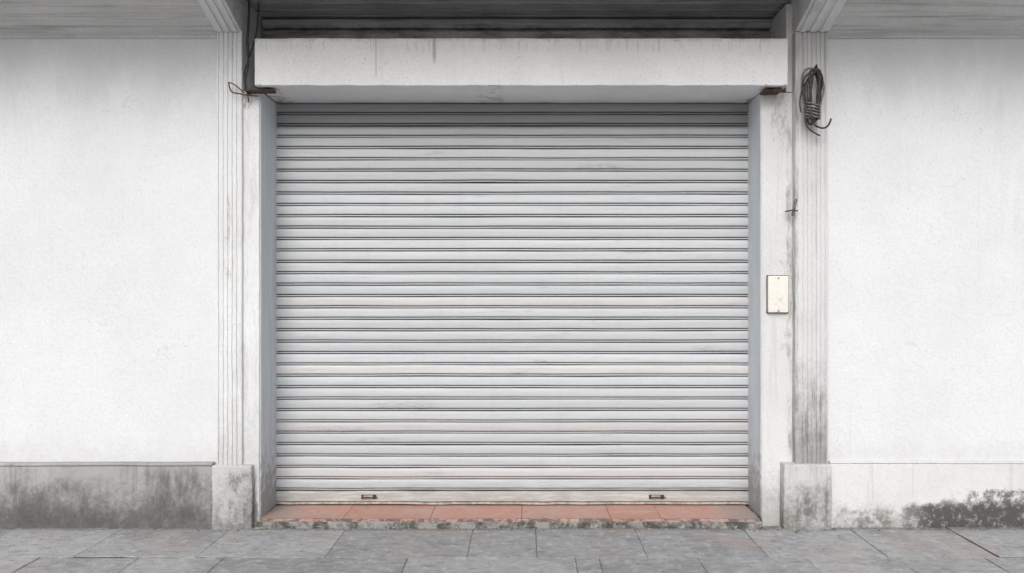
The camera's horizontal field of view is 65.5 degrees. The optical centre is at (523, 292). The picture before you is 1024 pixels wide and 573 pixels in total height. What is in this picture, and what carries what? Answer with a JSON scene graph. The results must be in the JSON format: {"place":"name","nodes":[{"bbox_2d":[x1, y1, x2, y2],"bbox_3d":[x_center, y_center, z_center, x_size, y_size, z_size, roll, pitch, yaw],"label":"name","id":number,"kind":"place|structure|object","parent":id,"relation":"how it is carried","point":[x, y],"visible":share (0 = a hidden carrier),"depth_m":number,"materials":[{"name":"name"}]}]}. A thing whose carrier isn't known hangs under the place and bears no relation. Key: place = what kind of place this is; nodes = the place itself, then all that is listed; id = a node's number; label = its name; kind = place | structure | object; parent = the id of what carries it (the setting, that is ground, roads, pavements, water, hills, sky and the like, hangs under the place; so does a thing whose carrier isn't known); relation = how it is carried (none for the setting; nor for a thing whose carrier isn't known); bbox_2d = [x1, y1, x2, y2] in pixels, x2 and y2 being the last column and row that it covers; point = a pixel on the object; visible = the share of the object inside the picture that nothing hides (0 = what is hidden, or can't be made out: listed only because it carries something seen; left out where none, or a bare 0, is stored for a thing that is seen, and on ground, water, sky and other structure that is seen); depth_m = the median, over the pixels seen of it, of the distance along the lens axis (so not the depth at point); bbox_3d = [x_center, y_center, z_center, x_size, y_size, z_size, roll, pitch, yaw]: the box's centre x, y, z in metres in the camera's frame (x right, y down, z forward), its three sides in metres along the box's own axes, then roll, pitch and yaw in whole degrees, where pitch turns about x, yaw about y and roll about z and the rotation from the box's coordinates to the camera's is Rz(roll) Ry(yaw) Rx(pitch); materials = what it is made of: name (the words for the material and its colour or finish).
{"place":"outdoors","nodes":[
{"label":"outdoors","id":0,"kind":"place"},
{"bbox_2d":[0,526,1023,572],"bbox_3d":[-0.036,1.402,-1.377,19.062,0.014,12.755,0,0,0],"label":"pavement","id":1,"kind":"structure","parent":0,"point":[557,550],"depth_m":4.31,"materials":[{"name":"grey stone"}]},
{"bbox_2d":[0,39,216,464],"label":"wall","id":2,"kind":"structure","parent":1,"relation":"on","point":[108,250],"depth_m":4.76,"materials":[{"name":"white paint"}]},
{"bbox_2d":[0,465,213,528],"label":"plinth","id":3,"kind":"structure","parent":2,"relation":"attached to","point":[105,496],"depth_m":4.72,"materials":[{"name":"paint"}]},
{"bbox_2d":[0,461,215,465],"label":"plinth lip","id":4,"kind":"object","parent":3,"relation":"attached to","point":[86,463],"visible":0.6,"depth_m":4.71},
{"bbox_2d":[0,35,216,38],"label":"cornice","id":5,"kind":"structure","parent":2,"relation":"attached to","point":[107,37],"depth_m":4.75,"materials":[{"name":"paint"}]},
{"bbox_2d":[198,0,262,39],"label":"corbel","id":6,"kind":"object","parent":2,"relation":"attached to","point":[237,10],"visible":0.59,"depth_m":4.70,"materials":[{"name":"paint"}]},
{"bbox_2d":[200,0,221,31],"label":"corbel rib","id":7,"kind":"object","parent":6,"relation":"attached to","point":[211,15],"visible":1,"depth_m":4.56,"materials":[{"name":"white paint"}]},
{"bbox_2d":[208,0,229,31],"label":"corbel rib","id":8,"kind":"object","parent":6,"relation":"attached to","point":[219,15],"visible":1,"depth_m":4.57,"materials":[{"name":"white paint"}]},
{"bbox_2d":[216,0,236,31],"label":"corbel rib","id":9,"kind":"object","parent":6,"relation":"attached to","point":[227,15],"visible":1,"depth_m":4.56,"materials":[{"name":"white paint"}]},
{"bbox_2d":[212,464,254,530],"bbox_3d":[-1.717,1.262,4.820,0.241,0.480,0.266,0,0,0],"label":"pilaster base","id":10,"kind":"object","parent":1,"relation":"on","point":[233,493],"visible":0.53,"depth_m":4.69,"materials":[{"name":"grey concrete"}]},
{"bbox_2d":[217,30,258,464],"bbox_3d":[-1.741,-0.077,5.082,0.153,2.955,0.739,0,0,0],"label":"fluted pilaster","id":11,"kind":"object","parent":10,"relation":"on","point":[231,55],"visible":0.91,"depth_m":4.72,"materials":[{"name":"paint"}]},
{"bbox_2d":[243,91,280,526],"bbox_3d":[-1.622,0.126,5.042,0.110,2.648,0.618,0,0,0],"label":"jamb","id":12,"kind":"object","parent":1,"relation":"on","point":[251,281],"visible":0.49,"depth_m":4.74,"materials":[{"name":"paint"}]},
{"bbox_2d":[228,82,275,96],"bbox_3d":[-1.599,-1.191,4.695,0.265,0.086,0.071,0,0,0],"label":"rusty wire bracket","id":13,"kind":"object","parent":12,"relation":"attached to","point":[262,91],"visible":1,"depth_m":4.67,"materials":[{"name":"metal"}]},
{"bbox_2d":[260,94,277,517],"bbox_3d":[-1.575,0.077,4.914,0.025,2.547,0.334,0,0,0],"label":"guide rail","id":14,"kind":"object","parent":12,"relation":"attached to","point":[268,297],"visible":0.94,"depth_m":4.88,"materials":[{"name":"metal"}]},
{"bbox_2d":[257,504,761,529],"bbox_3d":[-0.074,1.400,4.940,3.023,0.110,0.461,0,0,0],"label":"tiled doorstep","id":15,"kind":"object","parent":1,"relation":"on","point":[459,516],"visible":0.73,"depth_m":4.78,"materials":[{"name":"tile"}]},
{"bbox_2d":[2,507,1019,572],"bbox_3d":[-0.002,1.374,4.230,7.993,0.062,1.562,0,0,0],"label":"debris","id":16,"kind":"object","parent":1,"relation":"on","point":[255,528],"visible":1,"depth_m":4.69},
{"bbox_2d":[744,93,792,525],"bbox_3d":[1.526,0.126,5.060,0.195,2.648,0.583,0,0,0],"label":"jamb","id":17,"kind":"object","parent":1,"relation":"on","point":[777,328],"visible":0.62,"depth_m":4.77,"materials":[{"name":"paint"}]},
{"bbox_2d":[281,490,743,490],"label":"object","id":18,"kind":"object","parent":17,"relation":"attached to","point":[509,490],"depth_m":5.15,"materials":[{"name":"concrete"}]},
{"bbox_2d":[263,29,768,102],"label":"recess wall","id":19,"kind":"structure","parent":17,"relation":"on","point":[517,31],"depth_m":5.11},
{"bbox_2d":[243,0,258,102],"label":"electrical cable","id":20,"kind":"object","parent":19,"relation":"attached to","point":[246,69],"visible":0.99,"depth_m":4.72,"materials":[{"name":"black rubber"}]},
{"bbox_2d":[262,19,771,29],"bbox_3d":[-0.030,-1.708,5.083,3.261,0.059,0.057,0,0,0],"label":"recess board","id":21,"kind":"object","parent":19,"relation":"attached to","point":[516,24],"visible":0.95,"depth_m":5.06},
{"bbox_2d":[263,31,770,38],"bbox_3d":[-0.030,-1.632,5.089,3.260,0.058,0.045,0,0,0],"label":"recess board","id":22,"kind":"object","parent":19,"relation":"attached to","point":[494,35],"visible":0.54,"depth_m":5.07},
{"bbox_2d":[254,38,787,103],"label":"lintel","id":23,"kind":"structure","parent":19,"relation":"attached to","point":[487,70],"depth_m":4.62,"materials":[{"name":"paint"}]},
{"bbox_2d":[276,103,748,504],"bbox_3d":[-0.069,0.072,5.038,2.990,2.540,0.056,0,0,0],"label":"roller shutter","id":24,"kind":"object","parent":23,"relation":"attached to","point":[532,299],"visible":1,"depth_m":5.04,"materials":[{"name":"paint"}]},
{"bbox_2d":[760,88,781,94],"bbox_3d":[1.467,-1.183,4.710,0.103,0.022,0.112,0,0,0],"label":"rusty angle bracket","id":25,"kind":"object","parent":23,"relation":"attached to","point":[774,91],"visible":1,"depth_m":4.68,"materials":[{"name":"metal"}]},
{"bbox_2d":[747,94,761,516],"bbox_3d":[1.436,0.077,4.928,0.026,2.547,0.305,0,0,0],"label":"guide rail","id":26,"kind":"object","parent":17,"relation":"attached to","point":[754,260],"visible":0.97,"depth_m":4.90,"materials":[{"name":"metal"}]},
{"bbox_2d":[766,275,788,312],"bbox_3d":[1.522,0.013,4.757,0.131,0.229,0.046,0,0,0],"label":"electrical switch cover","id":27,"kind":"object","parent":17,"relation":"attached to","point":[777,293],"visible":1,"depth_m":4.74,"materials":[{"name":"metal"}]},
{"bbox_2d":[769,4,792,92],"bbox_3d":[1.599,-1.465,5.062,0.046,0.531,0.578,0,0,0],"label":"jamb","id":28,"kind":"object","parent":17,"relation":"on","point":[781,23],"visible":0.43,"depth_m":4.77,"materials":[{"name":"paint"}]},
{"bbox_2d":[779,461,831,529],"bbox_3d":[1.677,1.258,4.820,0.287,0.491,0.267,0,0,0],"label":"pilaster base","id":29,"kind":"object","parent":1,"relation":"on","point":[805,499],"visible":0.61,"depth_m":4.69,"materials":[{"name":"white concrete"}]},
{"bbox_2d":[791,32,827,463],"bbox_3d":[1.708,-0.070,5.082,0.194,2.943,0.739,0,0,0],"label":"fluted pilaster","id":30,"kind":"object","parent":29,"relation":"on","point":[809,305],"visible":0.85,"depth_m":4.72,"materials":[{"name":"paint"}]},
{"bbox_2d":[785,199,797,215],"bbox_3d":[1.593,-0.499,4.713,0.043,0.103,0.086,0,0,-14],"label":"conduit stub","id":31,"kind":"object","parent":30,"relation":"attached to","point":[793,210],"visible":1,"depth_m":4.68,"materials":[{"name":"metal"}]},
{"bbox_2d":[799,64,831,135],"bbox_3d":[1.703,-1.115,4.640,0.156,0.412,0.108,0,0,41],"label":"coiled cable","id":32,"kind":"object","parent":30,"relation":"attached to","point":[809,108],"visible":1,"depth_m":4.63,"materials":[{"name":"rubber"}]},
{"bbox_2d":[789,0,846,33],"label":"corbel","id":33,"kind":"object","parent":30,"relation":"on","point":[801,9],"visible":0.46,"depth_m":4.63,"materials":[{"name":"paint"}]},
{"bbox_2d":[800,0,821,31],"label":"corbel rib","id":34,"kind":"object","parent":33,"relation":"attached to","point":[813,10],"visible":1,"depth_m":4.56,"materials":[{"name":"white paint"}]},
{"bbox_2d":[810,0,832,31],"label":"corbel rib","id":35,"kind":"object","parent":33,"relation":"attached to","point":[822,13],"visible":1,"depth_m":4.57,"materials":[{"name":"white paint"}]},
{"bbox_2d":[820,0,842,31],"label":"corbel rib","id":36,"kind":"object","parent":33,"relation":"attached to","point":[832,13],"visible":1,"depth_m":4.56,"materials":[{"name":"white paint"}]},
{"bbox_2d":[829,463,1023,528],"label":"plinth","id":37,"kind":"structure","parent":1,"relation":"on","point":[945,495],"depth_m":4.74,"materials":[{"name":"paint"}]},
{"bbox_2d":[827,39,1023,462],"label":"wall","id":38,"kind":"structure","parent":37,"relation":"on","point":[925,240],"depth_m":4.76,"materials":[{"name":"white paint"}]},
{"bbox_2d":[827,35,1023,38],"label":"cornice","id":39,"kind":"structure","parent":38,"relation":"attached to","point":[925,36],"depth_m":4.75,"materials":[{"name":"paint"}]},
{"bbox_2d":[828,460,1023,463],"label":"plinth lip","id":40,"kind":"object","parent":37,"relation":"attached to","point":[941,462],"visible":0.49,"depth_m":4.73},
{"bbox_2d":[245,0,791,18],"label":"recess soffit","id":41,"kind":"structure","parent":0,"point":[519,9],"depth_m":4.94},
{"bbox_3d":[0.000,-1.890,4.685,18.000,0.160,1.530,0,0,0],"label":"canopy slab","id":42,"kind":"object","parent":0,"visible":0},
{"bbox_2d":[0,0,216,35],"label":"soffit","id":43,"kind":"structure","parent":42,"relation":"attached to","point":[106,17],"depth_m":4.61,"materials":[{"name":"paint"}]},
{"bbox_2d":[828,0,1023,34],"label":"soffit","id":44,"kind":"structure","parent":42,"relation":"attached to","point":[930,17],"depth_m":4.61,"materials":[{"name":"paint"}]}
]}

